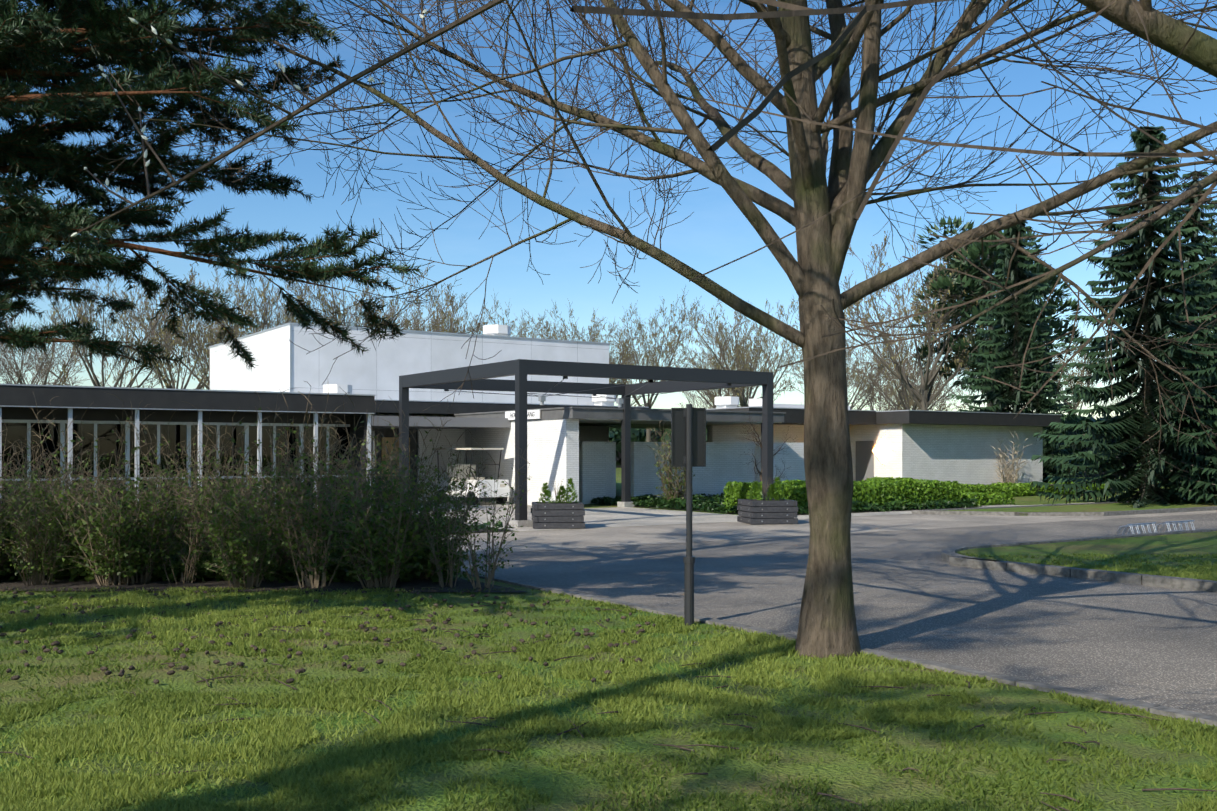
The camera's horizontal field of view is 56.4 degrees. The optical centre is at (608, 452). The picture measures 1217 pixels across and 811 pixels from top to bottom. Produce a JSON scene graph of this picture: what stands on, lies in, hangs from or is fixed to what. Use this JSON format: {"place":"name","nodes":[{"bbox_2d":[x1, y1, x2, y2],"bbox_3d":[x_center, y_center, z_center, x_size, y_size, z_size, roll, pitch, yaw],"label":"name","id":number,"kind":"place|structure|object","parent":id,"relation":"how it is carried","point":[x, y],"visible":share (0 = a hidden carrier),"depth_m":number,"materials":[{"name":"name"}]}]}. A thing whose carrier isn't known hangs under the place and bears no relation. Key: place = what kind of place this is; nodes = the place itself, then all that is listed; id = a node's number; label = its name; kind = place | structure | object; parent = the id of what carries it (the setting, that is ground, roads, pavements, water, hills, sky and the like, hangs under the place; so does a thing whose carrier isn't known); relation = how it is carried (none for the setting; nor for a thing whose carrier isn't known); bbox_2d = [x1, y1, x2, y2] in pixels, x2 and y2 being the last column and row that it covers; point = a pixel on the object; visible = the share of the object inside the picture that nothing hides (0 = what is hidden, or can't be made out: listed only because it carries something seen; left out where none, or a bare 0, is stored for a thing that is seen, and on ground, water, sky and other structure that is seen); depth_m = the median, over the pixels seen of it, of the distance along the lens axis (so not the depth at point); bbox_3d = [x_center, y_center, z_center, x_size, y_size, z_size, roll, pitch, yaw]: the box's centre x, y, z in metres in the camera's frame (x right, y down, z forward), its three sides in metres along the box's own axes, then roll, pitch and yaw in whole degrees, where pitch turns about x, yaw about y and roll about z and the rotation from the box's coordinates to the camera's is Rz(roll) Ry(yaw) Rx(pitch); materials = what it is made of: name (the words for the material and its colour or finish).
{"place":"outdoors","nodes":[
{"label":"outdoors","id":0,"kind":"place"},
{"bbox_2d":[2,324,1042,510],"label":"building","id":1,"kind":"structure","parent":0,"point":[558,451],"depth_m":37.49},
{"bbox_2d":[210,324,608,441],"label":"building panel","id":2,"kind":"structure","parent":1,"relation":"attached to","point":[382,367],"depth_m":41.36,"materials":[{"name":"white paint"}]},
{"bbox_2d":[0,385,1060,500],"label":"roof fascia","id":3,"kind":"structure","parent":1,"relation":"attached to","point":[11,395],"depth_m":29.05,"materials":[{"name":"black metal"}]},
{"bbox_2d":[579,419,781,424],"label":"building soffit","id":4,"kind":"structure","parent":1,"relation":"attached to","point":[614,421],"depth_m":37.20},
{"bbox_2d":[0,468,1216,810],"bbox_3d":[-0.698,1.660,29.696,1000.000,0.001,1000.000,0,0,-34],"label":"ground","id":5,"kind":"structure","parent":0,"point":[866,774],"depth_m":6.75,"materials":[{"name":"green plant"}]},
{"bbox_2d":[0,316,64,384],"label":"tree","id":6,"kind":"object","parent":5,"relation":"on","point":[41,367],"visible":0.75,"depth_m":62.70,"materials":[{"name":"brown plant"}]},
{"bbox_2d":[0,303,95,385],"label":"tree","id":7,"kind":"object","parent":5,"relation":"on","point":[70,364],"visible":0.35,"depth_m":87.90,"materials":[{"name":"brown plant"}]},
{"bbox_2d":[3,279,200,387],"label":"tree","id":8,"kind":"object","parent":5,"relation":"on","point":[94,379],"visible":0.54,"depth_m":69.58,"materials":[{"name":"brown plant"}]},
{"bbox_2d":[92,270,273,388],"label":"tree","id":9,"kind":"object","parent":5,"relation":"on","point":[174,381],"visible":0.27,"depth_m":92.36,"materials":[{"name":"brown plant"}]},
{"bbox_2d":[0,407,374,518],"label":"window frame","id":10,"kind":"structure","parent":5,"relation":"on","point":[187,424],"depth_m":28.28,"materials":[{"name":"grey metal"}]},
{"bbox_2d":[0,0,422,373],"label":"pine tree","id":11,"kind":"object","parent":5,"relation":"on","point":[80,100],"visible":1,"depth_m":9.67,"materials":[{"name":"green plant"}]},
{"bbox_2d":[122,261,322,389],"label":"tree","id":12,"kind":"object","parent":5,"relation":"on","point":[265,314],"visible":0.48,"depth_m":68.28,"materials":[{"name":"brown plant"}]},
{"bbox_2d":[191,278,320,372],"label":"tree","id":13,"kind":"object","parent":5,"relation":"on","point":[252,314],"visible":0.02,"depth_m":90.13,"materials":[{"name":"brown plant"}]},
{"bbox_2d":[0,577,526,591],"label":"shrub bed soil","id":14,"kind":"structure","parent":5,"relation":"on","point":[265,586],"depth_m":13.90,"materials":[{"name":"brown soil"}]},
{"bbox_2d":[0,484,43,574],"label":"shrub","id":15,"kind":"object","parent":14,"relation":"on","point":[4,556],"visible":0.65,"depth_m":14.37,"materials":[{"name":"green plant"}]},
{"bbox_2d":[2,442,64,527],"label":"shrub","id":16,"kind":"object","parent":14,"relation":"on","point":[39,482],"visible":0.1,"depth_m":17.11,"materials":[{"name":"green plant"}]},
{"bbox_2d":[0,440,74,556],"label":"shrub","id":17,"kind":"object","parent":14,"relation":"on","point":[19,489],"visible":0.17,"depth_m":15.13,"materials":[{"name":"green plant"}]},
{"bbox_2d":[0,444,88,585],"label":"shrub","id":18,"kind":"object","parent":14,"relation":"on","point":[33,567],"visible":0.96,"depth_m":14.01,"materials":[{"name":"green plant"}]},
{"bbox_2d":[0,454,118,562],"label":"shrub","id":19,"kind":"object","parent":14,"relation":"on","point":[53,532],"visible":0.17,"depth_m":14.81,"materials":[{"name":"green plant"}]},
{"bbox_2d":[25,408,130,576],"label":"shrub","id":20,"kind":"object","parent":14,"relation":"on","point":[46,460],"visible":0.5,"depth_m":14.87,"materials":[{"name":"green plant"}]},
{"bbox_2d":[33,392,169,553],"bbox_3d":[-6.782,0.427,15.312,1.825,2.474,1.466,0,0,28],"label":"shrub","id":21,"kind":"object","parent":14,"relation":"on","point":[136,448],"visible":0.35,"depth_m":15.19,"materials":[{"name":"green plant"}]},
{"bbox_2d":[49,464,164,577],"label":"shrub","id":22,"kind":"object","parent":14,"relation":"on","point":[76,552],"visible":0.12,"depth_m":14.53,"materials":[{"name":"green plant"}]},
{"bbox_2d":[44,454,189,585],"bbox_3d":[-6.185,0.833,14.055,1.656,1.665,1.562,0,0,24],"label":"shrub","id":23,"kind":"object","parent":14,"relation":"on","point":[98,567],"visible":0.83,"depth_m":13.89,"materials":[{"name":"green plant"}]},
{"bbox_2d":[54,445,211,584],"bbox_3d":[-5.871,0.784,14.233,1.453,1.763,1.689,0,0,33],"label":"shrub","id":24,"kind":"object","parent":14,"relation":"on","point":[146,572],"visible":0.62,"depth_m":14.13,"materials":[{"name":"green plant"}]},
{"bbox_2d":[138,444,225,582],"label":"shrub","id":25,"kind":"object","parent":14,"relation":"on","point":[192,563],"visible":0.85,"depth_m":14.29,"materials":[{"name":"green plant"}]},
{"bbox_2d":[130,400,235,542],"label":"shrub","id":26,"kind":"object","parent":14,"relation":"on","point":[171,466],"visible":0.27,"depth_m":16.35,"materials":[{"name":"green plant"}]},
{"bbox_2d":[129,443,264,537],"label":"shrub","id":27,"kind":"object","parent":14,"relation":"on","point":[178,499],"visible":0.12,"depth_m":16.68,"materials":[{"name":"green plant"}]},
{"bbox_2d":[163,424,254,550],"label":"shrub","id":28,"kind":"object","parent":14,"relation":"on","point":[211,475],"visible":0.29,"depth_m":15.60,"materials":[{"name":"green plant"}]},
{"bbox_2d":[179,446,249,577],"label":"shrub","id":29,"kind":"object","parent":14,"relation":"on","point":[208,504],"visible":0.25,"depth_m":14.74,"materials":[{"name":"green plant"}]},
{"bbox_2d":[173,470,281,547],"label":"shrub","id":30,"kind":"object","parent":14,"relation":"on","point":[216,510],"visible":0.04,"depth_m":15.52,"materials":[{"name":"green plant"}]},
{"bbox_2d":[0,530,474,582],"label":"undergrowth shrub","id":31,"kind":"object","parent":14,"relation":"on","point":[286,573],"visible":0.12,"depth_m":14.42,"materials":[{"name":"green plant"}]},
{"bbox_2d":[169,447,310,587],"bbox_3d":[-4.402,0.794,13.882,1.536,1.742,1.673,0,0,20],"label":"shrub","id":32,"kind":"object","parent":14,"relation":"on","point":[244,561],"visible":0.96,"depth_m":13.66,"materials":[{"name":"green plant"}]},
{"bbox_2d":[209,381,328,580],"bbox_3d":[-4.412,0.354,14.616,1.495,2.622,1.771,0,0,-36],"label":"shrub","id":33,"kind":"object","parent":14,"relation":"on","point":[277,555],"visible":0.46,"depth_m":14.54,"materials":[{"name":"green plant"}]},
{"bbox_2d":[236,444,324,545],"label":"shrub","id":34,"kind":"object","parent":14,"relation":"on","point":[264,482],"visible":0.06,"depth_m":15.68,"materials":[{"name":"green plant"}]},
{"bbox_2d":[246,442,364,576],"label":"shrub","id":35,"kind":"object","parent":14,"relation":"on","point":[291,562],"visible":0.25,"depth_m":14.55,"materials":[{"name":"green plant"}]},
{"bbox_2d":[241,435,374,554],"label":"shrub","id":36,"kind":"object","parent":14,"relation":"on","point":[337,549],"visible":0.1,"depth_m":15.69,"materials":[{"name":"green plant"}]},
{"bbox_2d":[272,435,347,560],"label":"shrub","id":37,"kind":"object","parent":14,"relation":"on","point":[312,488],"visible":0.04,"depth_m":15.12,"materials":[{"name":"green plant"}]},
{"bbox_2d":[245,408,395,587],"bbox_3d":[-3.438,0.563,13.920,1.724,2.201,1.227,0,0,-37],"label":"shrub","id":38,"kind":"object","parent":14,"relation":"on","point":[308,563],"visible":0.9,"depth_m":13.75,"materials":[{"name":"green plant"}]},
{"bbox_2d":[290,423,464,588],"bbox_3d":[-2.709,0.655,13.818,1.900,2.022,1.836,0,0,38],"label":"shrub","id":39,"kind":"object","parent":14,"relation":"on","point":[370,561],"visible":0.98,"depth_m":13.72,"materials":[{"name":"green plant"}]},
{"bbox_2d":[337,398,439,551],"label":"shrub","id":40,"kind":"object","parent":14,"relation":"on","point":[369,463],"visible":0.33,"depth_m":15.46,"materials":[{"name":"green plant"}]},
{"bbox_2d":[325,387,455,580],"bbox_3d":[-2.761,0.428,14.590,1.683,2.472,1.415,0,0,-4],"label":"shrub","id":41,"kind":"object","parent":14,"relation":"on","point":[392,459],"visible":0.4,"depth_m":14.36,"materials":[{"name":"green plant"}]},
{"bbox_2d":[378,428,489,587],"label":"shrub","id":42,"kind":"object","parent":14,"relation":"on","point":[439,571],"visible":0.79,"depth_m":13.86,"materials":[{"name":"green plant"}]},
{"bbox_2d":[375,446,492,579],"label":"shrub","id":43,"kind":"object","parent":14,"relation":"on","point":[441,517],"visible":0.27,"depth_m":14.60,"materials":[{"name":"green plant"}]},
{"bbox_2d":[432,446,531,588],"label":"shrub","id":44,"kind":"object","parent":14,"relation":"on","point":[475,560],"visible":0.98,"depth_m":13.79,"materials":[{"name":"green plant"}]},
{"bbox_2d":[0,587,655,683],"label":"fallen leaves","id":45,"kind":"object","parent":5,"relation":"on","point":[240,664],"visible":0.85,"depth_m":10.07,"materials":[{"name":"brown plant"}]},
{"bbox_2d":[258,243,461,331],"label":"tree","id":46,"kind":"object","parent":5,"relation":"on","point":[325,300],"visible":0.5,"depth_m":71.71,"materials":[{"name":"brown plant"}]},
{"bbox_2d":[338,284,479,333],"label":"tree","id":47,"kind":"object","parent":5,"relation":"on","point":[438,306],"visible":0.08,"depth_m":100.75,"materials":[{"name":"brown plant"}]},
{"bbox_2d":[351,288,498,333],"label":"tree","id":48,"kind":"object","parent":5,"relation":"on","point":[453,329],"visible":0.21,"depth_m":84.21,"materials":[{"name":"brown plant"}]},
{"bbox_2d":[342,510,510,532],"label":"ground cover","id":49,"kind":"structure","parent":5,"relation":"on","point":[495,529],"depth_m":23.77,"materials":[{"name":"plant"}]},
{"bbox_2d":[446,301,544,338],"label":"tree","id":50,"kind":"object","parent":5,"relation":"on","point":[524,334],"visible":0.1,"depth_m":90.45,"materials":[{"name":"brown plant"}]},
{"bbox_2d":[470,290,569,339],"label":"tree","id":51,"kind":"object","parent":5,"relation":"on","point":[498,315],"visible":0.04,"depth_m":105.12,"materials":[{"name":"brown plant"}]},
{"bbox_2d":[0,323,1060,414],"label":"roof","id":52,"kind":"structure","parent":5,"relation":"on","point":[290,324],"depth_m":38.58,"materials":[{"name":"grey metal"}]},
{"bbox_2d":[508,317,637,383],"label":"tree","id":53,"kind":"object","parent":5,"relation":"on","point":[595,333],"visible":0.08,"depth_m":111.32,"materials":[{"name":"brown plant"}]},
{"bbox_2d":[399,359,772,527],"bbox_3d":[-0.698,-0.165,29.696,7.580,3.750,6.780,0,0,-34],"label":"pergola","id":54,"kind":"object","parent":5,"relation":"on","point":[676,379],"visible":0.96,"depth_m":28.84,"materials":[{"name":"grey metal"}]},
{"bbox_2d":[0,587,1216,810],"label":"twig litter","id":55,"kind":"object","parent":5,"relation":"on","point":[618,711],"visible":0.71,"depth_m":7.03,"materials":[{"name":"brown plant"}]},
{"bbox_2d":[548,300,672,406],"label":"tree","id":56,"kind":"object","parent":5,"relation":"on","point":[612,380],"visible":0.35,"depth_m":90.71,"materials":[{"name":"brown plant"}]},
{"bbox_2d":[55,0,1216,657],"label":"tree","id":57,"kind":"object","parent":5,"relation":"on","point":[827,622],"visible":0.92,"depth_m":9.38,"materials":[{"name":"brown plant"}]},
{"bbox_2d":[582,286,704,441],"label":"tree","id":58,"kind":"object","parent":5,"relation":"on","point":[656,363],"visible":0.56,"depth_m":112.53,"materials":[{"name":"brown plant"}]},
{"bbox_2d":[71,0,1216,418],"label":"tree branches","id":59,"kind":"object","parent":5,"relation":"on","point":[1145,20],"visible":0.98,"depth_m":4.38,"materials":[{"name":"brown plant"}]},
{"bbox_2d":[671,404,705,625],"bbox_3d":[0.772,0.600,10.879,0.330,2.120,0.131,0,0,-3],"label":"sign post","id":60,"kind":"object","parent":5,"relation":"on","point":[688,437],"visible":0.9,"depth_m":10.90,"materials":[{"name":"grey metal"}]},
{"bbox_2d":[646,310,772,407],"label":"tree","id":61,"kind":"object","parent":5,"relation":"on","point":[708,367],"visible":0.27,"depth_m":116.80,"materials":[{"name":"brown plant"}]},
{"bbox_2d":[681,342,795,408],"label":"tree","id":62,"kind":"object","parent":5,"relation":"on","point":[718,392],"visible":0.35,"depth_m":104.11,"materials":[{"name":"brown plant"}]},
{"bbox_2d":[678,294,802,406],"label":"tree","id":63,"kind":"object","parent":5,"relation":"on","point":[743,399],"visible":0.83,"depth_m":90.59,"materials":[{"name":"brown plant"}]},
{"bbox_2d":[591,492,977,514],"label":"ground cover ivy","id":64,"kind":"object","parent":5,"relation":"on","point":[710,503],"visible":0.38,"depth_m":32.91,"materials":[{"name":"plant"}]},
{"bbox_2d":[647,420,694,499],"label":"shrub","id":65,"kind":"object","parent":64,"relation":"on","point":[669,481],"visible":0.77,"depth_m":34.30,"materials":[{"name":"brown"}]},
{"bbox_2d":[740,413,796,481],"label":"shrub","id":66,"kind":"object","parent":64,"relation":"on","point":[760,446],"visible":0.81,"depth_m":36.26,"materials":[{"name":"brown plant"}]},
{"bbox_2d":[458,571,1216,725],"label":"lawn edging kerb","id":67,"kind":"structure","parent":5,"relation":"on","point":[1177,713],"depth_m":8.56,"materials":[{"name":"concrete"}]},
{"bbox_2d":[778,338,905,409],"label":"tree","id":68,"kind":"object","parent":5,"relation":"on","point":[856,397],"visible":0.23,"depth_m":128.24,"materials":[{"name":"brown plant"}]},
{"bbox_2d":[723,476,961,513],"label":"hedge","id":69,"kind":"object","parent":5,"relation":"on","point":[878,490],"visible":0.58,"depth_m":32.19,"materials":[{"name":"green plant"}]},
{"bbox_2d":[789,337,905,409],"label":"tree","id":70,"kind":"object","parent":5,"relation":"on","point":[853,374],"visible":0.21,"depth_m":102.04,"materials":[{"name":"brown plant"}]},
{"bbox_2d":[848,365,924,410],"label":"tree","id":71,"kind":"object","parent":5,"relation":"on","point":[871,407],"visible":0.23,"depth_m":133.51,"materials":[{"name":"brown plant"}]},
{"bbox_2d":[846,305,952,409],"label":"tree","id":72,"kind":"object","parent":5,"relation":"on","point":[915,371],"visible":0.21,"depth_m":138.82,"materials":[{"name":"brown plant"}]},
{"bbox_2d":[796,223,1012,409],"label":"tree","id":73,"kind":"object","parent":5,"relation":"on","point":[926,401],"visible":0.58,"depth_m":63.06,"materials":[{"name":"brown plant"}]},
{"bbox_2d":[847,328,963,409],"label":"tree","id":74,"kind":"object","parent":5,"relation":"on","point":[902,386],"visible":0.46,"depth_m":106.37,"materials":[{"name":"brown plant"}]},
{"bbox_2d":[609,413,1212,477],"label":"treeline understorey","id":75,"kind":"object","parent":5,"relation":"on","point":[639,435],"visible":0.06,"depth_m":78.05,"materials":[{"name":"green"}]},
{"bbox_2d":[884,377,963,410],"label":"tree","id":76,"kind":"object","parent":5,"relation":"on","point":[938,407],"visible":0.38,"depth_m":114.24,"materials":[{"name":"brown plant"}]},
{"bbox_2d":[960,491,1014,505],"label":"hedge","id":77,"kind":"object","parent":5,"relation":"on","point":[984,499],"visible":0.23,"depth_m":35.26,"materials":[{"name":"green plant"}]},
{"bbox_2d":[910,215,1084,411],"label":"pine","id":78,"kind":"object","parent":5,"relation":"on","point":[991,257],"visible":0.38,"depth_m":61.30,"materials":[{"name":"green plant"}]},
{"bbox_2d":[920,240,1083,410],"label":"pine","id":79,"kind":"object","parent":5,"relation":"on","point":[1071,304],"visible":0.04,"depth_m":67.23,"materials":[{"name":"green plant"}]},
{"bbox_2d":[989,431,1031,483],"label":"pale shrub","id":80,"kind":"object","parent":5,"relation":"on","point":[1008,476],"visible":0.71,"depth_m":44.99,"materials":[{"name":"beige plant"}]},
{"bbox_2d":[947,205,1097,482],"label":"spruce tree","id":81,"kind":"object","parent":5,"relation":"on","point":[1008,314],"visible":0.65,"depth_m":53.38,"materials":[{"name":"green plant"}]},
{"bbox_2d":[958,481,1115,496],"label":"hedge","id":82,"kind":"object","parent":5,"relation":"on","point":[1016,490],"visible":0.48,"depth_m":42.59,"materials":[{"name":"green plant"}]},
{"bbox_2d":[1011,334,1078,480],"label":"spruce tree","id":83,"kind":"object","parent":5,"relation":"on","point":[1039,352],"visible":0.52,"depth_m":51.99,"materials":[{"name":"green plant"}]},
{"bbox_2d":[912,499,1216,515],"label":"lawn kerb","id":84,"kind":"structure","parent":5,"relation":"on","point":[1109,513],"depth_m":30.00,"materials":[{"name":"concrete"}]},
{"bbox_2d":[1020,332,1117,414],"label":"tree","id":85,"kind":"object","parent":5,"relation":"on","point":[1081,372],"visible":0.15,"depth_m":120.41,"materials":[{"name":"brown plant"}]},
{"bbox_2d":[942,528,1216,592],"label":"island kerb","id":86,"kind":"structure","parent":5,"relation":"on","point":[950,555],"depth_m":15.43,"materials":[{"name":"concrete"}]},
{"bbox_2d":[1030,115,1216,507],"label":"spruce tree","id":87,"kind":"object","parent":5,"relation":"on","point":[1134,427],"visible":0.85,"depth_m":34.99,"materials":[{"name":"green plant"}]},
{"bbox_2d":[1119,171,1216,494],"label":"spruce tree","id":88,"kind":"object","parent":5,"relation":"on","point":[1195,238],"visible":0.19,"depth_m":43.80,"materials":[{"name":"green plant"}]},
{"bbox_2d":[1155,200,1216,502],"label":"spruce tree","id":89,"kind":"object","parent":5,"relation":"on","point":[1210,339],"visible":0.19,"depth_m":36.46,"materials":[{"name":"green plant"}]},
{"bbox_2d":[0,0,1216,419],"label":"sky","id":90,"kind":"structure","parent":0,"point":[715,233],"materials":[{"name":"blue"}]},
{"bbox_2d":[372,416,873,480],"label":"wall","id":91,"kind":"structure","parent":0,"point":[864,461],"depth_m":36.07,"materials":[{"name":"white paint"}]},
{"bbox_2d":[382,498,1192,530],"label":"walkway","id":92,"kind":"structure","parent":0,"point":[612,517],"depth_m":29.07,"materials":[{"name":"grey concrete"}]},
{"bbox_2d":[434,448,509,504],"bbox_3d":[-4.368,0.755,36.201,1.280,1.774,2.500,0,0,-42],"label":"golf cart","id":93,"kind":"object","parent":92,"relation":"on","point":[502,488],"visible":0.65,"depth_m":35.67,"materials":[{"name":"white paint"}]},
{"bbox_2d":[531,478,584,528],"bbox_3d":[-1.122,1.108,24.912,1.120,1.097,1.120,0,0,-7],"label":"planter","id":94,"kind":"object","parent":92,"relation":"on","point":[556,513],"visible":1,"depth_m":24.41,"materials":[{"name":"black wood"}]},
{"bbox_2d":[442,510,1216,553],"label":"forecourt road","id":95,"kind":"structure","parent":0,"point":[591,537],"depth_m":23.94,"materials":[{"name":"concrete"}]},
{"bbox_2d":[737,476,797,524],"bbox_3d":[3.692,1.109,26.430,1.120,1.095,1.120,0,0,-11],"label":"planter","id":96,"kind":"object","parent":95,"relation":"on","point":[777,509],"visible":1,"depth_m":25.97,"materials":[{"name":"black wood"}]},
{"bbox_2d":[453,513,1216,715],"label":"road","id":97,"kind":"structure","parent":0,"point":[916,595],"depth_m":12.68,"materials":[{"name":"grey asphalt"}]},
{"bbox_2d":[1116,522,1156,534],"bbox_3d":[10.161,1.500,21.843,1.028,0.272,0.388,0,0,-36],"label":"bike rack","id":98,"kind":"object","parent":97,"relation":"on","point":[1136,525],"visible":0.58,"depth_m":21.80,"materials":[{"name":"grey metal"}]},
{"bbox_2d":[945,500,1216,515],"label":"lawn","id":99,"kind":"structure","parent":0,"point":[1098,507],"depth_m":31.83,"materials":[{"name":"green plant"}]},
{"bbox_2d":[956,531,1216,577],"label":"island lawn","id":100,"kind":"structure","parent":0,"point":[1200,543],"depth_m":18.37,"materials":[{"name":"green plant"}]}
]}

